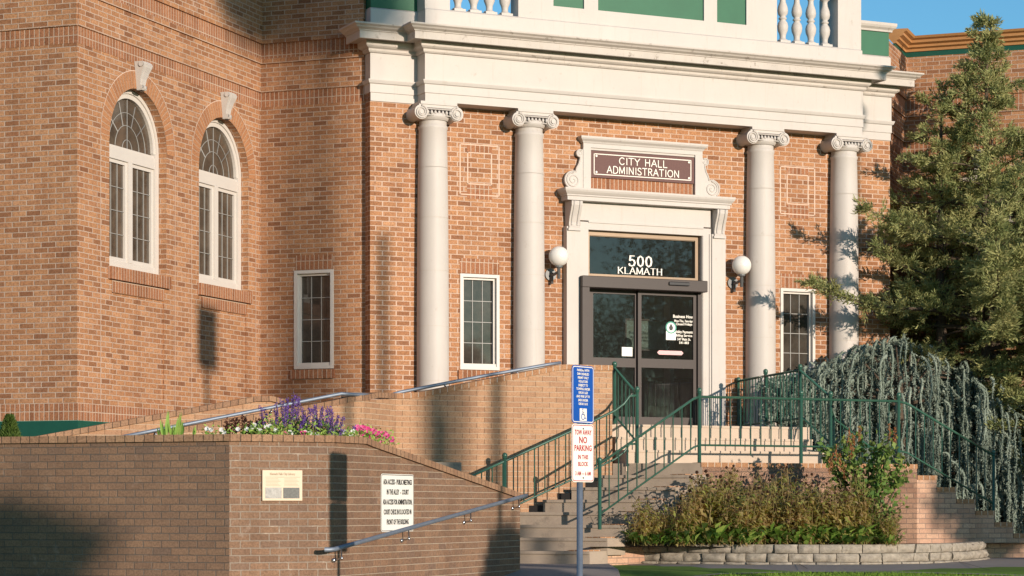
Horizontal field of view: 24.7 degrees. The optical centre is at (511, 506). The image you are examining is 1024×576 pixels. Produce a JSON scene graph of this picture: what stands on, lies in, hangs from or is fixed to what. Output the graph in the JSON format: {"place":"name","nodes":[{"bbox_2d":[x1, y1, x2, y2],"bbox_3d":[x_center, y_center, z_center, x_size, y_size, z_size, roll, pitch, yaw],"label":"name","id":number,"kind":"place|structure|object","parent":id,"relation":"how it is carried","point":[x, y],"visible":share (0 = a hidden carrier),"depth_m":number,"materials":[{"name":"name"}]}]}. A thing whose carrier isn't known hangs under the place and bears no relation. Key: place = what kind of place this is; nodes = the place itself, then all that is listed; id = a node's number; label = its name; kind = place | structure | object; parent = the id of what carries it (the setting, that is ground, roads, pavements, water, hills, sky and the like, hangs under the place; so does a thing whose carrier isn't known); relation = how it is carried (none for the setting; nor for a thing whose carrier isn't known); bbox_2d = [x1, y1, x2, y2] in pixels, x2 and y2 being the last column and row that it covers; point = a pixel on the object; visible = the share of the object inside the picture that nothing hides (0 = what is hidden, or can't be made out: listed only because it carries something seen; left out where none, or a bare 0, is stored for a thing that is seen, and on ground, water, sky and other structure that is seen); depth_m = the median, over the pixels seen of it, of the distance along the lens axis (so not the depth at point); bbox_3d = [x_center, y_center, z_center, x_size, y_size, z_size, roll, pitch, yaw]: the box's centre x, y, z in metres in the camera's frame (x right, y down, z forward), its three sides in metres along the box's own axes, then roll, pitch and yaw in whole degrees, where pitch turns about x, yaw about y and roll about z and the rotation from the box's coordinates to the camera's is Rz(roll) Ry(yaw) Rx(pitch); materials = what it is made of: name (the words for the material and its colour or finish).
{"place":"outdoors","nodes":[
{"label":"outdoors","id":0,"kind":"place"},
{"bbox_2d":[436,462,460,470],"bbox_3d":[-5.230,0.075,27.515,9.600,1.250,1.140,0,0,-25],"label":"ramp surface","id":1,"kind":"object","parent":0,"point":[455,465],"visible":0.06,"depth_m":28.95,"materials":[{"name":"concrete"}]},
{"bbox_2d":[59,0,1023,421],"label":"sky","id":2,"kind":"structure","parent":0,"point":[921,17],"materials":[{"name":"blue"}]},
{"bbox_2d":[505,558,1023,575],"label":"pavement","id":3,"kind":"structure","parent":0,"point":[564,570],"depth_m":27.33,"materials":[{"name":"concrete"}]},
{"bbox_2d":[520,463,708,563],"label":"entrance steps","id":4,"kind":"structure","parent":3,"relation":"on","point":[548,531],"depth_m":29.32,"materials":[{"name":"concrete"}]},
{"bbox_2d":[471,394,635,504],"bbox_3d":[0.347,-0.507,29.463,2.776,1.879,0.070,0,0,-25],"label":"stair railing","id":5,"kind":"object","parent":4,"relation":"on","point":[504,468],"visible":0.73,"depth_m":29.49,"materials":[{"name":"green metal"}]},
{"bbox_2d":[597,396,698,528],"bbox_3d":[1.722,-0.573,29.330,1.870,1.706,0.072,0,0,-44],"label":"stair railing","id":6,"kind":"object","parent":4,"relation":"on","point":[600,461],"visible":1,"depth_m":29.23,"materials":[{"name":"green metal"}]},
{"bbox_2d":[612,424,823,470],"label":"steps","id":7,"kind":"structure","parent":4,"relation":"on","point":[725,454],"depth_m":31.11,"materials":[{"name":"concrete"}]},
{"bbox_2d":[612,361,639,462],"bbox_3d":[1.479,-1.239,30.416,0.071,1.358,0.865,0,0,-19],"label":"platform railing","id":8,"kind":"object","parent":7,"relation":"on","point":[635,390],"visible":0.95,"depth_m":30.41,"materials":[{"name":"green metal"}]},
{"bbox_2d":[736,364,832,461],"bbox_3d":[3.753,-1.259,32.727,0.145,1.398,3.142,0,0,-18],"label":"platform railing","id":9,"kind":"object","parent":7,"relation":"on","point":[765,376],"visible":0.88,"depth_m":32.55,"materials":[{"name":"green metal"}]},
{"bbox_2d":[697,388,900,463],"bbox_3d":[3.785,-1.044,30.598,3.110,0.968,0.070,0,0,-25],"label":"landing railing","id":10,"kind":"object","parent":4,"relation":"on","point":[801,399],"visible":0.96,"depth_m":30.53,"materials":[{"name":"green metal"}]},
{"bbox_2d":[641,541,989,564],"bbox_3d":[4.108,0.591,29.534,5.503,0.258,2.264,0,0,-18],"label":"block edging","id":11,"kind":"object","parent":3,"relation":"on","point":[812,554],"visible":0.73,"depth_m":28.62,"materials":[{"name":"stone"}]},
{"bbox_2d":[621,543,986,546],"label":"bed soil","id":12,"kind":"structure","parent":0,"point":[710,546],"depth_m":28.73,"materials":[{"name":"brown soil"}]},
{"bbox_2d":[621,495,662,545],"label":"coneflower plant","id":13,"kind":"object","parent":12,"relation":"on","point":[641,539],"visible":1,"depth_m":28.59,"materials":[{"name":"green plant"}]},
{"bbox_2d":[640,502,671,545],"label":"coneflower plant","id":14,"kind":"object","parent":12,"relation":"on","point":[655,527],"visible":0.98,"depth_m":28.66,"materials":[{"name":"green plant"}]},
{"bbox_2d":[659,498,697,546],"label":"coneflower plant","id":15,"kind":"object","parent":12,"relation":"on","point":[673,542],"visible":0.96,"depth_m":28.59,"materials":[{"name":"green plant"}]},
{"bbox_2d":[663,490,706,545],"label":"coneflower plant","id":16,"kind":"object","parent":12,"relation":"on","point":[686,532],"visible":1,"depth_m":28.57,"materials":[{"name":"green plant"}]},
{"bbox_2d":[680,477,730,543],"bbox_3d":[2.461,0.069,29.276,0.954,0.872,0.955,0,0,35],"label":"coneflower plant","id":17,"kind":"object","parent":12,"relation":"on","point":[708,491],"visible":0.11,"depth_m":29.19,"materials":[{"name":"green plant"}]},
{"bbox_2d":[680,466,735,545],"bbox_3d":[2.387,-0.010,28.817,1.040,0.983,0.938,0,0,37],"label":"coneflower plant","id":18,"kind":"object","parent":12,"relation":"on","point":[703,523],"visible":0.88,"depth_m":28.65,"materials":[{"name":"green plant"}]},
{"bbox_2d":[698,484,736,545],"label":"coneflower plant","id":19,"kind":"object","parent":12,"relation":"on","point":[716,507],"visible":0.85,"depth_m":28.70,"materials":[{"name":"green plant"}]},
{"bbox_2d":[690,464,750,542],"bbox_3d":[2.623,-0.023,29.458,0.964,1.010,1.068,0,0,11],"label":"coneflower plant","id":20,"kind":"object","parent":12,"relation":"on","point":[723,481],"visible":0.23,"depth_m":29.28,"materials":[{"name":"green plant"}]},
{"bbox_2d":[711,486,768,545],"bbox_3d":[2.787,0.120,28.650,0.834,0.762,0.834,0,0,41],"label":"coneflower plant","id":21,"kind":"object","parent":12,"relation":"on","point":[731,527],"visible":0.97,"depth_m":28.53,"materials":[{"name":"green plant"}]},
{"bbox_2d":[723,467,757,520],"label":"coneflower plant","id":22,"kind":"object","parent":12,"relation":"on","point":[736,498],"visible":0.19,"depth_m":29.31,"materials":[{"name":"green plant"}]},
{"bbox_2d":[727,483,774,543],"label":"coneflower plant","id":23,"kind":"object","parent":12,"relation":"on","point":[760,528],"visible":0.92,"depth_m":28.56,"materials":[{"name":"green plant"}]},
{"bbox_2d":[736,485,772,543],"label":"coneflower plant","id":24,"kind":"object","parent":12,"relation":"on","point":[751,498],"visible":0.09,"depth_m":29.14,"materials":[{"name":"green plant"}]},
{"bbox_2d":[749,483,784,524],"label":"coneflower plant","id":25,"kind":"object","parent":12,"relation":"on","point":[779,494],"visible":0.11,"depth_m":29.17,"materials":[{"name":"green plant"}]},
{"bbox_2d":[749,474,792,543],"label":"coneflower plant","id":26,"kind":"object","parent":12,"relation":"on","point":[772,526],"visible":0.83,"depth_m":28.75,"materials":[{"name":"green plant"}]},
{"bbox_2d":[757,463,798,525],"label":"coneflower plant","id":27,"kind":"object","parent":12,"relation":"on","point":[784,479],"visible":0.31,"depth_m":29.38,"materials":[{"name":"green plant"}]},
{"bbox_2d":[761,496,801,543],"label":"coneflower plant","id":28,"kind":"object","parent":12,"relation":"on","point":[777,531],"visible":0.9,"depth_m":28.63,"materials":[{"name":"green plant"}]},
{"bbox_2d":[770,473,818,511],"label":"coneflower plant","id":29,"kind":"object","parent":12,"relation":"on","point":[806,475],"visible":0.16,"depth_m":29.38,"materials":[{"name":"green plant"}]},
{"bbox_2d":[768,487,824,544],"bbox_3d":[3.470,0.102,28.709,0.802,0.758,0.723,0,0,-15],"label":"coneflower plant","id":30,"kind":"object","parent":12,"relation":"on","point":[795,531],"visible":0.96,"depth_m":28.60,"materials":[{"name":"green plant"}]},
{"bbox_2d":[787,481,832,544],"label":"coneflower plant","id":31,"kind":"object","parent":12,"relation":"on","point":[807,539],"visible":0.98,"depth_m":28.61,"materials":[{"name":"green plant"}]},
{"bbox_2d":[793,482,847,543],"bbox_3d":[3.793,0.098,28.779,0.887,0.811,0.888,0,0,-33],"label":"coneflower plant","id":32,"kind":"object","parent":12,"relation":"on","point":[824,520],"visible":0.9,"depth_m":28.60,"materials":[{"name":"green plant"}]},
{"bbox_2d":[821,489,864,543],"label":"coneflower plant","id":33,"kind":"object","parent":12,"relation":"on","point":[840,526],"visible":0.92,"depth_m":28.57,"materials":[{"name":"green plant"}]},
{"bbox_2d":[828,469,879,543],"bbox_3d":[4.214,0.021,28.643,0.849,0.959,0.907,0,0,-37],"label":"coneflower plant","id":34,"kind":"object","parent":12,"relation":"on","point":[861,537],"visible":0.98,"depth_m":28.59,"materials":[{"name":"green plant"}]},
{"bbox_2d":[838,476,883,517],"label":"coneflower plant","id":35,"kind":"object","parent":12,"relation":"on","point":[854,499],"visible":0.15,"depth_m":29.20,"materials":[{"name":"green plant"}]},
{"bbox_2d":[817,423,914,514],"bbox_3d":[4.412,-0.277,29.172,1.228,1.527,0.726,0,0,7],"label":"rose shrub","id":36,"kind":"object","parent":12,"relation":"on","point":[877,476],"visible":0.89,"depth_m":29.15,"materials":[{"name":"green plant"}]},
{"bbox_2d":[853,501,883,543],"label":"coneflower plant","id":37,"kind":"object","parent":12,"relation":"on","point":[872,541],"visible":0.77,"depth_m":28.70,"materials":[{"name":"green plant"}]},
{"bbox_2d":[864,491,909,543],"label":"shrub","id":38,"kind":"object","parent":12,"relation":"on","point":[885,506],"visible":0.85,"depth_m":28.77,"materials":[{"name":"green plant"}]},
{"bbox_2d":[870,497,906,540],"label":"coneflower plant","id":39,"kind":"object","parent":12,"relation":"on","point":[898,531],"visible":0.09,"depth_m":29.28,"materials":[{"name":"green plant"}]},
{"bbox_2d":[875,507,904,545],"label":"coneflower plant","id":40,"kind":"object","parent":12,"relation":"on","point":[889,537],"visible":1,"depth_m":28.60,"materials":[{"name":"green plant"}]},
{"bbox_2d":[612,565,1023,575],"bbox_3d":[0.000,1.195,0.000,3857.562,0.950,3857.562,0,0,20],"label":"ground","id":41,"kind":"structure","parent":0,"point":[638,570],"depth_m":26.35,"materials":[{"name":"green plant"}]},
{"bbox_2d":[39,396,284,435],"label":"ramp wall","id":42,"kind":"structure","parent":41,"relation":"on","point":[134,425],"depth_m":28.32,"materials":[{"name":"brick"}]},
{"bbox_2d":[143,395,363,436],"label":"ramp wall","id":43,"kind":"structure","parent":41,"relation":"on","point":[350,409],"depth_m":27.94,"materials":[{"name":"brick"}]},
{"bbox_2d":[125,392,367,434],"bbox_3d":[-3.110,-1.057,27.487,3.431,0.633,0.295,0,0,-30],"label":"handrail","id":44,"kind":"object","parent":43,"relation":"attached to","point":[270,408],"visible":0.73,"depth_m":27.45,"materials":[{"name":"metal"}]},
{"bbox_2d":[0,434,522,575],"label":"planter wall","id":45,"kind":"structure","parent":41,"relation":"on","point":[154,505],"depth_m":21.37,"materials":[{"name":"brick"}]},
{"bbox_2d":[262,470,301,500],"bbox_3d":[-2.076,-0.192,21.095,0.378,0.279,0.024,0,0,-25],"label":"plaque","id":46,"kind":"object","parent":45,"relation":"attached to","point":[281,485],"visible":1,"depth_m":21.08,"materials":[{"name":"beige metal"}]},
{"bbox_2d":[381,474,413,531],"bbox_3d":[-1.111,-0.037,22.683,0.006,0.558,0.800,0,0,20],"label":"access sign","id":47,"kind":"object","parent":45,"relation":"attached to","point":[397,501],"visible":1,"depth_m":22.66,"materials":[{"name":"white metal"}]},
{"bbox_2d":[324,494,527,562],"bbox_3d":[-0.775,0.183,23.473,0.127,0.657,5.142,0,0,20],"label":"handrail","id":48,"kind":"object","parent":45,"relation":"attached to","point":[382,535],"visible":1,"depth_m":22.91,"materials":[{"name":"metal"}]},
{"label":"planter soil","id":49,"kind":"structure","parent":45,"relation":"in","visible":0},
{"bbox_2d":[0,413,22,436],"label":"clipped shrub","id":50,"kind":"object","parent":49,"relation":"on","point":[9,427],"visible":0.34,"depth_m":23.95,"materials":[{"name":"green plant"}]},
{"bbox_2d":[157,410,195,434],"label":"iris plant","id":51,"kind":"object","parent":49,"relation":"on","point":[178,429],"visible":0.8,"depth_m":21.60,"materials":[{"name":"green plant"}]},
{"bbox_2d":[201,423,245,433],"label":"alyssum plant","id":52,"kind":"object","parent":49,"relation":"on","point":[221,430],"visible":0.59,"depth_m":21.50,"materials":[{"name":"white plant"}]},
{"bbox_2d":[222,413,264,433],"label":"coleus plant","id":53,"kind":"object","parent":49,"relation":"on","point":[235,422],"visible":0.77,"depth_m":21.69,"materials":[{"name":"red plant"}]},
{"bbox_2d":[242,420,280,434],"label":"alyssum plant","id":54,"kind":"object","parent":49,"relation":"on","point":[258,429],"visible":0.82,"depth_m":21.49,"materials":[{"name":"white plant"}]},
{"bbox_2d":[267,429,314,434],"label":"petunia plant","id":55,"kind":"object","parent":49,"relation":"on","point":[302,432],"visible":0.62,"depth_m":21.54,"materials":[{"name":"pink plant"}]},
{"bbox_2d":[256,394,329,434],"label":"sage plant","id":56,"kind":"object","parent":49,"relation":"on","point":[287,417],"visible":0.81,"depth_m":21.66,"materials":[{"name":"purple plant"}]},
{"bbox_2d":[286,423,324,434],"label":"alyssum plant","id":57,"kind":"object","parent":49,"relation":"on","point":[292,433],"visible":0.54,"depth_m":21.59,"materials":[{"name":"white plant"}]},
{"bbox_2d":[292,404,356,436],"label":"sage plant","id":58,"kind":"object","parent":49,"relation":"on","point":[331,427],"visible":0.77,"depth_m":21.77,"materials":[{"name":"purple plant"}]},
{"bbox_2d":[327,426,359,436],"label":"alyssum plant","id":59,"kind":"object","parent":49,"relation":"on","point":[352,433],"visible":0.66,"depth_m":21.89,"materials":[{"name":"white plant"}]},
{"bbox_2d":[351,423,399,444],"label":"petunia plant","id":60,"kind":"object","parent":49,"relation":"on","point":[363,430],"visible":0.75,"depth_m":22.80,"materials":[{"name":"pink plant"}]},
{"bbox_2d":[341,364,612,511],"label":"ramp wall","id":61,"kind":"structure","parent":41,"relation":"on","point":[472,427],"depth_m":29.66,"materials":[{"name":"brick"}]},
{"bbox_2d":[393,361,560,392],"bbox_3d":[-0.450,-1.624,29.648,2.379,0.508,0.042,0,0,-25],"label":"handrail","id":62,"kind":"object","parent":61,"relation":"attached to","point":[516,370],"visible":0.95,"depth_m":29.64,"materials":[{"name":"metal"}]},
{"bbox_2d":[0,0,1023,468],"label":"city hall","id":63,"kind":"structure","parent":41,"relation":"on","point":[204,202],"depth_m":32.38,"materials":[{"name":"orange brick"}]},
{"bbox_2d":[109,90,158,274],"bbox_3d":[-4.835,-4.105,29.431,0.075,2.280,1.430,0,0,20],"label":"window","id":64,"kind":"structure","parent":63,"relation":"in","point":[133,140],"depth_m":29.57,"materials":[{"name":"white glass"}]},
{"bbox_2d":[199,119,240,289],"bbox_3d":[-4.026,-4.105,31.606,0.075,2.280,1.430,0,0,20],"label":"window","id":65,"kind":"structure","parent":63,"relation":"in","point":[219,162],"depth_m":31.77,"materials":[{"name":"white glass"}]},
{"bbox_2d":[294,269,333,369],"bbox_3d":[-2.721,-2.588,32.322,0.598,1.365,0.118,0,0,20],"label":"window","id":66,"kind":"structure","parent":63,"relation":"in","point":[313,289],"depth_m":32.35,"materials":[{"name":"white glass"}]},
{"bbox_2d":[460,273,499,370],"bbox_3d":[-0.469,-2.570,32.566,0.506,1.330,0.506,0,0,20],"label":"window","id":67,"kind":"structure","parent":63,"relation":"in","point":[479,293],"depth_m":32.62,"materials":[{"name":"white glass"}]},
{"bbox_2d":[545,246,568,283],"bbox_3d":[0.641,-3.398,32.830,0.284,0.517,0.362,0,0,-25],"label":"wall lamp","id":68,"kind":"object","parent":63,"relation":"attached to","point":[558,257],"visible":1,"depth_m":32.73,"materials":[{"name":"white glass"}]},
{"bbox_2d":[590,289,636,423],"bbox_3d":[1.454,-2.100,33.456,0.780,2.000,0.040,0,0,-25],"label":"sliding door","id":69,"kind":"structure","parent":63,"relation":"in","point":[626,351],"depth_m":33.50,"materials":[{"name":"black glass"}]},
{"bbox_2d":[591,150,693,183],"bbox_3d":[1.875,-4.875,33.556,1.680,0.380,0.043,0,0,-25],"label":"entrance sign","id":70,"kind":"object","parent":63,"relation":"attached to","point":[639,167],"visible":1,"depth_m":33.54,"materials":[{"name":"brown metal"}]},
{"bbox_2d":[588,231,698,280],"bbox_3d":[1.868,-3.594,33.657,1.836,0.668,0.080,0,0,-25],"label":"transom window","id":71,"kind":"structure","parent":63,"relation":"in","point":[695,240],"depth_m":33.67,"materials":[{"name":"black glass"}]},
{"bbox_2d":[624,318,668,350],"bbox_3d":[2.010,-2.555,34.789,0.740,0.470,0.040,0,0,-25],"label":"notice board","id":72,"kind":"object","parent":63,"relation":"attached to","point":[653,334],"visible":0.64,"depth_m":34.81,"materials":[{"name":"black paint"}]},
{"bbox_2d":[649,406,666,416],"bbox_3d":[2.180,-1.295,34.944,0.200,0.410,0.200,0,0,-25],"label":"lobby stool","id":73,"kind":"object","parent":63,"relation":"on","point":[657,411],"visible":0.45,"depth_m":34.86,"materials":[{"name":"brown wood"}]},
{"bbox_2d":[637,291,696,424],"bbox_3d":[2.238,-2.100,33.761,0.960,2.000,0.040,0,0,-25],"label":"sliding door","id":74,"kind":"structure","parent":63,"relation":"in","point":[671,331],"depth_m":33.78,"materials":[{"name":"black glass"}]},
{"bbox_2d":[646,377,691,417],"bbox_3d":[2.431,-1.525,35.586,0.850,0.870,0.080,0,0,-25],"label":"table","id":75,"kind":"object","parent":63,"relation":"on","point":[657,379],"visible":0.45,"depth_m":35.46,"materials":[{"name":"brown wood"}]},
{"bbox_2d":[727,256,750,291],"bbox_3d":[3.327,-3.398,34.060,0.284,0.517,0.362,0,0,-25],"label":"wall lamp","id":76,"kind":"object","parent":63,"relation":"attached to","point":[741,266],"visible":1,"depth_m":33.96,"materials":[{"name":"white glass"}]},
{"bbox_2d":[780,288,814,377],"bbox_3d":[4.221,-2.570,34.713,0.506,1.330,0.506,0,0,20],"label":"window","id":77,"kind":"structure","parent":63,"relation":"in","point":[797,306],"depth_m":34.76,"materials":[{"name":"white glass"}]},
{"bbox_2d":[935,173,1022,318],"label":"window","id":78,"kind":"structure","parent":63,"relation":"in","point":[1014,213],"depth_m":36.80,"materials":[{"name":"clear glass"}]},
{"bbox_2d":[577,423,582,575],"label":"sign post","id":79,"kind":"object","parent":41,"relation":"on","point":[579,528],"visible":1,"depth_m":18.28,"materials":[{"name":"metal"}]},
{"bbox_2d":[572,369,593,481],"bbox_3d":[0.557,-0.637,18.281,0.014,0.890,0.304,0,0,36],"label":"no parking sign","id":80,"kind":"object","parent":79,"relation":"attached to","point":[582,452],"visible":1,"depth_m":18.28,"materials":[{"name":"white metal"}]},
{"bbox_2d":[572,365,593,423],"bbox_3d":[0.558,-0.878,18.280,0.013,0.450,0.304,0,0,36],"label":"parking sign","id":81,"kind":"object","parent":79,"relation":"attached to","point":[582,396],"visible":1,"depth_m":18.28,"materials":[{"name":"blue metal"}]},
{"bbox_2d":[568,462,1023,564],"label":"stair wall","id":82,"kind":"structure","parent":41,"relation":"on","point":[933,513],"depth_m":31.27,"materials":[{"name":"brick"}]},
{"bbox_2d":[900,401,995,517],"bbox_3d":[5.878,-0.638,31.556,1.588,1.577,0.070,0,0,-25],"label":"stair railing","id":83,"kind":"object","parent":82,"relation":"on","point":[992,453],"visible":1,"depth_m":31.63,"materials":[{"name":"green metal"}]},
{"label":"shrub bed","id":84,"kind":"structure","parent":41,"relation":"on","visible":0},
{"bbox_2d":[756,333,1023,532],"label":"weeping cedar","id":85,"kind":"object","parent":84,"relation":"on","point":[966,409],"visible":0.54,"depth_m":33.99,"materials":[{"name":"blue plant"}]},
{"bbox_2d":[793,8,1023,506],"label":"juniper tree","id":86,"kind":"object","parent":84,"relation":"on","point":[999,281],"visible":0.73,"depth_m":34.62,"materials":[{"name":"green plant"}]},
{"bbox_2d":[866,77,1023,483],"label":"juniper tree","id":87,"kind":"object","parent":84,"relation":"on","point":[976,359],"visible":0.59,"depth_m":35.06,"materials":[{"name":"green plant"}]},
{"bbox_2d":[983,337,1023,436],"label":"juniper tree","id":88,"kind":"object","parent":84,"relation":"on","point":[1021,424],"visible":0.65,"depth_m":34.06,"materials":[{"name":"green plant"}]},
{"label":"right steps","id":89,"kind":"object","parent":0,"visible":0},
{"bbox_2d":[827,401,895,463],"bbox_3d":[4.803,-0.533,32.481,0.528,1.867,2.440,0,0,39],"label":"stair railing","id":90,"kind":"object","parent":89,"relation":"on","point":[834,419],"visible":0.18,"depth_m":32.46,"materials":[{"name":"green metal"}]}
]}

